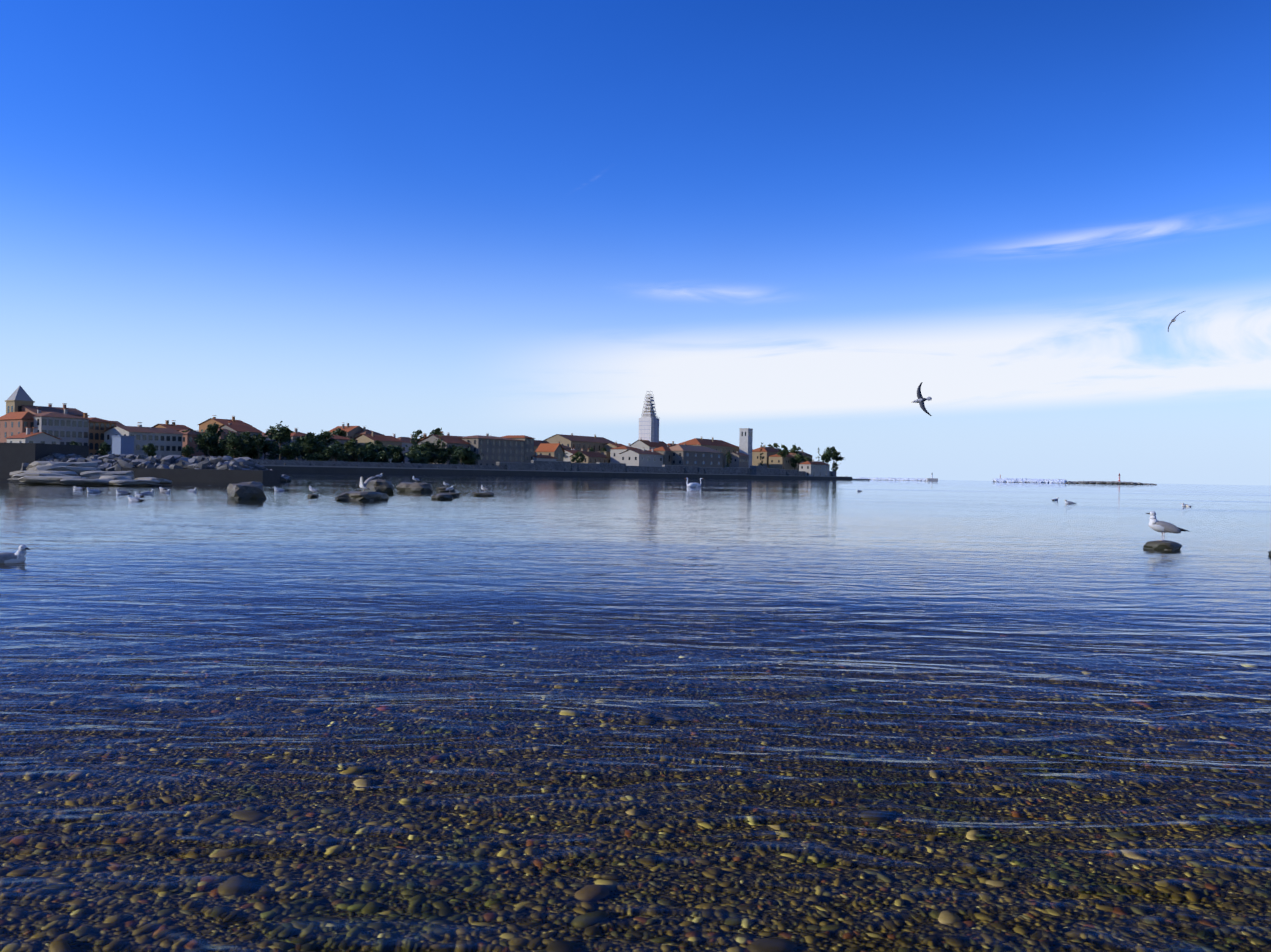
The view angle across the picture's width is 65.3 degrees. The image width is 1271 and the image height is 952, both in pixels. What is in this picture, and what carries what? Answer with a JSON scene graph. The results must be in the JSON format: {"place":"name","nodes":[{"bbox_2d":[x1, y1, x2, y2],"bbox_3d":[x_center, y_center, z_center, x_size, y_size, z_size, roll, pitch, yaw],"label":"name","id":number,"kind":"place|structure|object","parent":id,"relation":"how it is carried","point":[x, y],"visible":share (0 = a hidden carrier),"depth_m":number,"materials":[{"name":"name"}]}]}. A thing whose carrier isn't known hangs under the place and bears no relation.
{"place":"outdoors","nodes":[
{"label":"outdoors","id":0,"kind":"place"},
{"bbox_2d":[217,449,224,456],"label":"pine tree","id":1,"kind":"object","parent":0,"point":[220,451],"visible":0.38,"depth_m":270.92,"materials":[{"name":"green plant"}]},
{"bbox_2d":[263,441,283,459],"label":"cypress tree","id":2,"kind":"object","parent":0,"point":[271,456],"visible":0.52,"depth_m":333.49,"materials":[{"name":"green plant"}]},
{"bbox_2d":[89,455,869,479],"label":"seawall","id":3,"kind":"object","parent":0,"point":[548,468],"depth_m":356.97,"materials":[{"name":"stone"}]},
{"bbox_2d":[5,386,34,413],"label":"tower","id":4,"kind":"structure","parent":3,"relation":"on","point":[17,399],"depth_m":281.68,"materials":[{"name":"grey"}]},
{"bbox_2d":[96,442,111,454],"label":"bush","id":5,"kind":"object","parent":3,"relation":"on","point":[105,447],"visible":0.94,"depth_m":236.65,"materials":[{"name":"green plant"}]},
{"bbox_2d":[142,442,156,456],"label":"bush","id":6,"kind":"object","parent":3,"relation":"on","point":[146,448],"visible":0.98,"depth_m":245.72,"materials":[{"name":"green plant"}]},
{"bbox_2d":[181,444,194,457],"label":"bush","id":7,"kind":"object","parent":3,"relation":"on","point":[186,450],"visible":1,"depth_m":252.07,"materials":[{"name":"green plant"}]},
{"bbox_2d":[194,430,219,456],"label":"pine tree","id":8,"kind":"object","parent":3,"relation":"on","point":[202,440],"visible":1,"depth_m":265.61,"materials":[{"name":"green plant"}]},
{"bbox_2d":[197,431,216,456],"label":"broad tree","id":9,"kind":"object","parent":3,"relation":"on","point":[200,447],"visible":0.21,"depth_m":268.04,"materials":[{"name":"green plant"}]},
{"bbox_2d":[202,431,219,456],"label":"broad tree","id":10,"kind":"object","parent":3,"relation":"on","point":[212,453],"visible":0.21,"depth_m":270.50,"materials":[{"name":"green plant"}]},
{"bbox_2d":[202,422,224,437],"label":"pine tree","id":11,"kind":"object","parent":3,"relation":"on","point":[214,428],"visible":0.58,"depth_m":275.52,"materials":[{"name":"green plant"}]},
{"bbox_2d":[208,444,221,456],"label":"pine tree","id":12,"kind":"object","parent":3,"relation":"on","point":[215,448],"visible":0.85,"depth_m":266.75,"materials":[{"name":"green plant"}]},
{"bbox_2d":[217,431,236,456],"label":"broad tree","id":13,"kind":"object","parent":3,"relation":"on","point":[222,442],"visible":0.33,"depth_m":265.49,"materials":[{"name":"green plant"}]},
{"bbox_2d":[224,433,247,458],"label":"broad tree","id":14,"kind":"object","parent":3,"relation":"on","point":[237,451],"visible":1,"depth_m":262.80,"materials":[{"name":"green plant"}]},
{"bbox_2d":[240,446,250,456],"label":"broad tree","id":15,"kind":"object","parent":3,"relation":"on","point":[245,453],"visible":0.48,"depth_m":268.05,"materials":[{"name":"green plant"}]},
{"bbox_2d":[239,431,253,452],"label":"broad tree","id":16,"kind":"object","parent":3,"relation":"on","point":[245,435],"visible":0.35,"depth_m":271.44,"materials":[{"name":"green plant"}]},
{"bbox_2d":[244,434,263,458],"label":"broad tree","id":17,"kind":"object","parent":3,"relation":"on","point":[254,451],"visible":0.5,"depth_m":272.44,"materials":[{"name":"green plant"}]},
{"bbox_2d":[252,433,267,458],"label":"pine tree","id":18,"kind":"object","parent":3,"relation":"on","point":[258,441],"visible":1,"depth_m":268.58,"materials":[{"name":"green plant"}]},
{"bbox_2d":[256,435,267,458],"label":"broad tree","id":19,"kind":"object","parent":3,"relation":"on","point":[265,450],"visible":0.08,"depth_m":278.75,"materials":[{"name":"green plant"}]},
{"bbox_2d":[260,440,277,458],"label":"pine tree","id":20,"kind":"object","parent":3,"relation":"on","point":[270,447],"visible":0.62,"depth_m":279.78,"materials":[{"name":"green plant"}]},
{"bbox_2d":[263,421,293,459],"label":"pine tree","id":21,"kind":"object","parent":3,"relation":"on","point":[280,435],"visible":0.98,"depth_m":298.22,"materials":[{"name":"green plant"}]},
{"bbox_2d":[273,443,299,459],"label":"pine tree","id":22,"kind":"object","parent":3,"relation":"on","point":[285,448],"visible":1,"depth_m":276.60,"materials":[{"name":"green plant"}]},
{"bbox_2d":[281,445,294,459],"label":"broad tree","id":23,"kind":"object","parent":3,"relation":"on","point":[289,457],"visible":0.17,"depth_m":278.25,"materials":[{"name":"green plant"}]},
{"bbox_2d":[291,441,303,459],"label":"broad tree","id":24,"kind":"object","parent":3,"relation":"on","point":[298,447],"visible":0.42,"depth_m":280.08,"materials":[{"name":"green plant"}]},
{"bbox_2d":[294,432,318,460],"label":"pine tree","id":25,"kind":"object","parent":3,"relation":"on","point":[298,439],"visible":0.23,"depth_m":301.77,"materials":[{"name":"green plant"}]},
{"bbox_2d":[297,436,324,460],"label":"broad tree","id":26,"kind":"object","parent":3,"relation":"on","point":[306,442],"visible":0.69,"depth_m":290.21,"materials":[{"name":"green plant"}]},
{"bbox_2d":[305,452,324,460],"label":"bush","id":27,"kind":"object","parent":3,"relation":"on","point":[314,456],"visible":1,"depth_m":285.12,"materials":[{"name":"green plant"}]},
{"bbox_2d":[305,442,324,460],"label":"pine tree","id":28,"kind":"object","parent":3,"relation":"on","point":[318,448],"visible":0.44,"depth_m":290.70,"materials":[{"name":"green plant"}]},
{"bbox_2d":[314,430,336,446],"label":"broad tree","id":29,"kind":"object","parent":3,"relation":"on","point":[327,435],"visible":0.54,"depth_m":317.57,"materials":[{"name":"green plant"}]},
{"bbox_2d":[321,446,342,460],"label":"pine tree","id":30,"kind":"object","parent":3,"relation":"on","point":[330,451],"visible":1,"depth_m":286.40,"materials":[{"name":"green plant"}]},
{"bbox_2d":[327,440,345,460],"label":"broad tree","id":31,"kind":"object","parent":3,"relation":"on","point":[337,444],"visible":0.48,"depth_m":296.65,"materials":[{"name":"green plant"}]},
{"bbox_2d":[332,427,347,437],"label":"pine tree","id":32,"kind":"object","parent":3,"relation":"on","point":[339,432],"visible":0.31,"depth_m":377.91,"materials":[{"name":"green plant"}]},
{"bbox_2d":[336,453,354,461],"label":"bush","id":33,"kind":"object","parent":3,"relation":"on","point":[348,457],"visible":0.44,"depth_m":306.52,"materials":[{"name":"green plant"}]},
{"bbox_2d":[344,441,359,457],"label":"broad tree","id":34,"kind":"object","parent":3,"relation":"on","point":[348,444],"visible":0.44,"depth_m":313.36,"materials":[{"name":"green plant"}]},
{"bbox_2d":[347,446,358,461],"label":"broad tree","id":35,"kind":"object","parent":3,"relation":"on","point":[354,451],"visible":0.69,"depth_m":309.74,"materials":[{"name":"green plant"}]},
{"bbox_2d":[357,444,378,461],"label":"broad tree","id":36,"kind":"object","parent":3,"relation":"on","point":[365,453],"visible":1,"depth_m":299.85,"materials":[{"name":"green plant"}]},
{"bbox_2d":[358,442,380,461],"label":"broad tree","id":37,"kind":"object","parent":3,"relation":"on","point":[377,448],"visible":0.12,"depth_m":307.86,"materials":[{"name":"green plant"}]},
{"bbox_2d":[374,444,387,452],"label":"broad tree","id":38,"kind":"object","parent":3,"relation":"on","point":[382,449],"visible":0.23,"depth_m":310.73,"materials":[{"name":"green plant"}]},
{"bbox_2d":[372,451,390,462],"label":"broad tree","id":39,"kind":"object","parent":3,"relation":"on","point":[384,457],"visible":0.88,"depth_m":299.76,"materials":[{"name":"green plant"}]},
{"bbox_2d":[384,445,403,462],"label":"broad tree","id":40,"kind":"object","parent":3,"relation":"on","point":[390,449],"visible":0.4,"depth_m":316.82,"materials":[{"name":"green plant"}]},
{"bbox_2d":[391,453,401,462],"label":"bush","id":41,"kind":"object","parent":3,"relation":"on","point":[396,457],"visible":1,"depth_m":307.03,"materials":[{"name":"green plant"}]},
{"bbox_2d":[404,444,425,458],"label":"broad tree","id":42,"kind":"object","parent":3,"relation":"on","point":[417,447],"visible":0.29,"depth_m":322.63,"materials":[{"name":"green plant"}]},
{"bbox_2d":[0,403,829,475],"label":"town","id":43,"kind":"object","parent":3,"relation":"on","point":[50,424],"depth_m":358.88,"materials":[{"name":"stone"}]},
{"bbox_2d":[404,449,428,462],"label":"broad tree","id":44,"kind":"object","parent":3,"relation":"on","point":[415,457],"visible":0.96,"depth_m":312.45,"materials":[{"name":"green plant"}]},
{"bbox_2d":[410,429,423,445],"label":"broad tree","id":45,"kind":"object","parent":3,"relation":"on","point":[417,433],"visible":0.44,"depth_m":355.55,"materials":[{"name":"green plant"}]},
{"bbox_2d":[419,441,434,450],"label":"pine tree","id":46,"kind":"object","parent":3,"relation":"on","point":[427,444],"visible":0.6,"depth_m":337.13,"materials":[{"name":"green plant"}]},
{"bbox_2d":[421,451,432,463],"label":"broad tree","id":47,"kind":"object","parent":3,"relation":"on","point":[426,454],"visible":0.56,"depth_m":318.81,"materials":[{"name":"green plant"}]},
{"bbox_2d":[425,443,438,463],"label":"broad tree","id":48,"kind":"object","parent":3,"relation":"on","point":[433,449],"visible":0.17,"depth_m":339.60,"materials":[{"name":"green plant"}]},
{"bbox_2d":[428,450,437,463],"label":"broad tree","id":49,"kind":"object","parent":3,"relation":"on","point":[431,460],"visible":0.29,"depth_m":327.83,"materials":[{"name":"green plant"}]},
{"bbox_2d":[428,428,442,435],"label":"broad tree","id":50,"kind":"object","parent":3,"relation":"on","point":[437,431],"visible":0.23,"depth_m":425.19,"materials":[{"name":"green plant"}]},
{"bbox_2d":[433,434,446,460],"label":"cypress tree","id":51,"kind":"object","parent":3,"relation":"on","point":[440,445],"visible":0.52,"depth_m":341.13,"materials":[{"name":"green plant"}]},
{"bbox_2d":[436,451,448,463],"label":"bush","id":52,"kind":"object","parent":3,"relation":"on","point":[444,458],"visible":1,"depth_m":325.27,"materials":[{"name":"green plant"}]},
{"bbox_2d":[434,446,452,458],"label":"pine tree","id":53,"kind":"object","parent":3,"relation":"on","point":[443,451],"visible":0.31,"depth_m":342.11,"materials":[{"name":"green plant"}]},
{"bbox_2d":[447,445,457,454],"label":"pine tree","id":54,"kind":"object","parent":3,"relation":"on","point":[450,450],"visible":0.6,"depth_m":343.30,"materials":[{"name":"green plant"}]},
{"bbox_2d":[449,455,459,463],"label":"bush","id":55,"kind":"object","parent":3,"relation":"on","point":[455,459],"visible":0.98,"depth_m":327.00,"materials":[{"name":"green plant"}]},
{"bbox_2d":[452,446,471,463],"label":"pine tree","id":56,"kind":"object","parent":3,"relation":"on","point":[460,451],"visible":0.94,"depth_m":329.53,"materials":[{"name":"green plant"}]},
{"bbox_2d":[459,447,483,464],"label":"broad tree","id":57,"kind":"object","parent":3,"relation":"on","point":[470,457],"visible":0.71,"depth_m":331.55,"materials":[{"name":"green plant"}]},
{"bbox_2d":[468,458,475,464],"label":"broad tree","id":58,"kind":"object","parent":3,"relation":"on","point":[472,462],"visible":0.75,"depth_m":331.86,"materials":[{"name":"green plant"}]},
{"bbox_2d":[571,451,584,462],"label":"broad tree","id":59,"kind":"object","parent":3,"relation":"on","point":[578,455],"visible":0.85,"depth_m":425.69,"materials":[{"name":"green plant"}]},
{"bbox_2d":[639,391,658,443],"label":"bell tower","id":60,"kind":"structure","parent":3,"relation":"on","point":[648,425],"depth_m":481.71,"materials":[{"name":"grey stone"}]},
{"bbox_2d":[725,452,732,466],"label":"broad tree","id":61,"kind":"object","parent":3,"relation":"on","point":[729,457],"visible":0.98,"depth_m":527.72,"materials":[{"name":"green plant"}]},
{"bbox_2d":[739,428,752,467],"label":"tower","id":62,"kind":"structure","parent":3,"relation":"on","point":[745,440],"depth_m":573.38,"materials":[{"name":"grey"}]},
{"bbox_2d":[760,442,763,465],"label":"cypress tree","id":63,"kind":"object","parent":3,"relation":"on","point":[761,462],"visible":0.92,"depth_m":578.28,"materials":[{"name":"green plant"}]},
{"bbox_2d":[768,443,779,448],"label":"pine tree","id":64,"kind":"object","parent":3,"relation":"on","point":[775,445],"visible":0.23,"depth_m":623.49,"materials":[{"name":"green plant"}]},
{"bbox_2d":[777,445,789,468],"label":"pine tree","id":65,"kind":"object","parent":3,"relation":"on","point":[784,452],"visible":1,"depth_m":573.68,"materials":[{"name":"green plant"}]},
{"bbox_2d":[790,445,800,469],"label":"broad tree","id":66,"kind":"object","parent":3,"relation":"on","point":[793,451],"visible":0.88,"depth_m":596.00,"materials":[{"name":"green plant"}]},
{"bbox_2d":[795,453,804,463],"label":"pine tree","id":67,"kind":"object","parent":3,"relation":"on","point":[799,457],"visible":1,"depth_m":592.33,"materials":[{"name":"green plant"}]},
{"bbox_2d":[821,450,833,462],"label":"pine tree","id":68,"kind":"object","parent":3,"relation":"on","point":[825,456],"visible":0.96,"depth_m":601.34,"materials":[{"name":"green plant"}]},
{"bbox_2d":[831,461,838,470],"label":"broad tree","id":69,"kind":"object","parent":3,"relation":"on","point":[834,465],"visible":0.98,"depth_m":601.20,"materials":[{"name":"green plant"}]},
{"bbox_2d":[832,450,843,466],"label":"pine tree","id":70,"kind":"object","parent":3,"relation":"on","point":[836,454],"visible":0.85,"depth_m":667.30,"materials":[{"name":"green plant"}]},
{"bbox_2d":[0,473,1270,951],"bbox_3d":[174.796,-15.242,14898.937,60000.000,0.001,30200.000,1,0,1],"label":"sea water","id":71,"kind":"structure","parent":0,"point":[628,715],"depth_m":4.21,"materials":[{"name":"blue liquid"}]},
{"bbox_2d":[0,545,29,562],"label":"seagull","id":72,"kind":"object","parent":71,"relation":"on","point":[18,556],"visible":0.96,"depth_m":10.34,"materials":[{"name":"grey"}]},
{"bbox_2d":[73,486,84,489],"bbox_3d":[-23.201,0.527,41.260,0.865,0.217,0.273,1,0,23],"label":"seagull","id":73,"kind":"object","parent":71,"relation":"on","point":[77,488],"visible":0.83,"depth_m":41.16,"materials":[{"name":"grey"}]},
{"bbox_2d":[7,461,172,484],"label":"rocks","id":74,"kind":"object","parent":71,"relation":"on","point":[91,473],"visible":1,"depth_m":55.61,"materials":[{"name":"grey stone"}]},
{"bbox_2d":[85,487,102,492],"bbox_3d":[-20.587,0.558,37.771,0.685,0.249,0.241,1,0,-34],"label":"seagull","id":75,"kind":"object","parent":71,"relation":"on","point":[92,490],"visible":0.92,"depth_m":37.65,"materials":[{"name":"grey"}]},
{"bbox_2d":[116,489,131,493],"bbox_3d":[-18.665,0.587,36.166,0.492,0.254,0.453,1,0,21],"label":"seagull","id":76,"kind":"object","parent":71,"relation":"on","point":[120,492],"visible":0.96,"depth_m":36.12,"materials":[{"name":"grey"}]},
{"bbox_2d":[125,496,144,501],"bbox_3d":[-14.678,0.685,29.115,0.660,0.213,0.242,1,0,1],"label":"seagull","id":77,"kind":"object","parent":71,"relation":"on","point":[130,498],"visible":0.85,"depth_m":29.07,"materials":[{"name":"grey"}]},
{"bbox_2d":[0,443,280,483],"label":"concrete mole","id":78,"kind":"object","parent":71,"relation":"in","point":[14,457],"visible":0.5,"depth_m":68.23},
{"bbox_2d":[20,453,291,481],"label":"breakwater rocks","id":79,"kind":"object","parent":78,"relation":"on","point":[111,462],"visible":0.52,"depth_m":73.43,"materials":[{"name":"stone"}]},
{"bbox_2d":[139,489,153,493],"bbox_3d":[-18.024,0.600,36.497,0.640,0.250,0.283,1,0,-24],"label":"seagull","id":80,"kind":"object","parent":71,"relation":"on","point":[149,492],"visible":0.79,"depth_m":36.43,"materials":[{"name":"grey"}]},
{"bbox_2d":[159,489,170,492],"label":"seagull","id":81,"kind":"object","parent":71,"relation":"on","point":[166,491],"visible":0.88,"depth_m":38.82,"materials":[{"name":"grey"}]},
{"bbox_2d":[227,481,266,498],"bbox_3d":[-12.961,0.526,33.138,1.163,0.688,0.924,1,0,-41],"label":"rock","id":82,"kind":"object","parent":71,"relation":"on","point":[249,490],"visible":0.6,"depth_m":32.84,"materials":[{"name":"grey stone"}]},
{"bbox_2d":[307,494,318,497],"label":"rock","id":83,"kind":"object","parent":71,"relation":"on","point":[312,495],"visible":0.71,"depth_m":35.95,"materials":[{"name":"grey stone"}]},
{"bbox_2d":[308,486,320,493],"bbox_3d":[-11.678,0.514,36.125,0.483,0.316,0.232,1,0,1],"label":"seagull","id":84,"kind":"object","parent":83,"relation":"on","point":[313,490],"visible":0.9,"depth_m":36.06,"materials":[{"name":"grey"}]},
{"bbox_2d":[335,491,388,500],"bbox_3d":[-9.341,0.699,34.129,1.243,0.365,2.175,1,0,12],"label":"rock","id":85,"kind":"object","parent":71,"relation":"on","point":[359,496],"visible":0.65,"depth_m":33.30,"materials":[{"name":"grey stone"}]},
{"bbox_2d":[359,476,379,489],"bbox_3d":[-9.283,0.277,34.047,0.540,0.528,0.918,1,0,21],"label":"seagull","id":86,"kind":"object","parent":85,"relation":"on","point":[362,485],"visible":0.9,"depth_m":34.06,"materials":[{"name":"grey"}]},
{"bbox_2d":[364,479,393,492],"bbox_3d":[-11.891,0.505,46.080,1.088,0.724,1.810,1,0,-30],"label":"rock","id":87,"kind":"object","parent":71,"relation":"on","point":[380,485],"visible":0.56,"depth_m":45.43,"materials":[{"name":"grey stone"}]},
{"bbox_2d":[396,482,432,491],"bbox_3d":[-10.892,0.592,49.081,1.824,0.546,1.150,1,0,25],"label":"rock","id":88,"kind":"object","parent":71,"relation":"on","point":[412,487],"visible":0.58,"depth_m":48.69,"materials":[{"name":"grey stone"}]},
{"bbox_2d":[431,493,452,498],"bbox_3d":[-7.231,0.766,37.064,0.621,0.254,0.754,1,0,35],"label":"rock","id":89,"kind":"object","parent":71,"relation":"on","point":[443,496],"visible":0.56,"depth_m":36.84,"materials":[{"name":"grey stone"}]},
{"bbox_2d":[436,487,455,491],"bbox_3d":[-9.663,0.696,50.559,0.961,0.283,0.816,1,0,-17],"label":"rock","id":90,"kind":"object","parent":71,"relation":"on","point":[439,489],"visible":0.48,"depth_m":50.25,"materials":[{"name":"grey stone"}]},
{"bbox_2d":[445,493,459,496],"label":"rock","id":91,"kind":"object","parent":71,"relation":"on","point":[454,494],"visible":0.44,"depth_m":40.28,"materials":[{"name":"grey stone"}]},
{"bbox_2d":[473,492,494,495],"bbox_3d":[-6.596,0.797,43.039,0.915,0.177,0.666,1,0,1],"label":"rock","id":92,"kind":"object","parent":71,"relation":"on","point":[483,494],"visible":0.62,"depth_m":42.76,"materials":[{"name":"grey stone"}]},
{"bbox_2d":[685,478,697,486],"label":"swan","id":93,"kind":"object","parent":71,"relation":"on","point":[692,484],"visible":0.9,"depth_m":87.70,"materials":[{"name":"white"}]},
{"bbox_2d":[856,477,926,480],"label":"breakwater rocks","id":94,"kind":"object","parent":71,"relation":"in","point":[909,479],"visible":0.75,"depth_m":785.73,"materials":[{"name":"grey stone"}]},
{"bbox_2d":[926,478,937,480],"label":"breakwater","id":95,"kind":"object","parent":71,"relation":"in","point":[932,479],"visible":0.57,"depth_m":758.35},
{"bbox_2d":[992,478,1066,482],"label":"breakwater rocks","id":96,"kind":"object","parent":71,"relation":"in","point":[1019,480],"visible":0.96,"depth_m":747.14,"materials":[{"name":"stone"}]},
{"bbox_2d":[1066,481,1156,484],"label":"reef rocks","id":97,"kind":"object","parent":71,"relation":"in","point":[1102,482],"visible":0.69,"depth_m":724.67,"materials":[{"name":"grey stone"}]},
{"bbox_2d":[1143,540,1181,549],"bbox_3d":[8.317,1.093,15.656,0.532,0.161,0.523,1,0,-43],"label":"rock","id":98,"kind":"object","parent":71,"relation":"on","point":[1164,545],"visible":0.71,"depth_m":15.47,"materials":[{"name":"grey stone"}]},
{"bbox_2d":[1146,511,1189,540],"bbox_3d":[8.403,0.793,15.659,0.671,0.463,0.196,1,0,1],"label":"seagull","id":99,"kind":"object","parent":98,"relation":"on","point":[1155,524],"visible":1,"depth_m":15.61,"materials":[{"name":"grey"}]},
{"bbox_2d":[0,0,1270,485],"label":"sky","id":100,"kind":"structure","parent":0,"point":[780,220],"materials":[{"name":"blue"}]},
{"bbox_2d":[913,382,931,415],"bbox_3d":[7.484,-2.009,25.855,0.518,0.903,0.270,1,0,34],"label":"flying gull","id":101,"kind":"object","parent":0,"point":[920,400],"visible":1,"depth_m":25.84,"materials":[{"name":"grey"}]},
{"bbox_2d":[1168,311,1184,331],"bbox_3d":[16.710,-4.774,30.694,0.321,0.656,0.481,1,0,-28],"label":"flying gull","id":102,"kind":"object","parent":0,"point":[1173,320],"visible":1,"depth_m":30.73,"materials":[{"name":"grey"}]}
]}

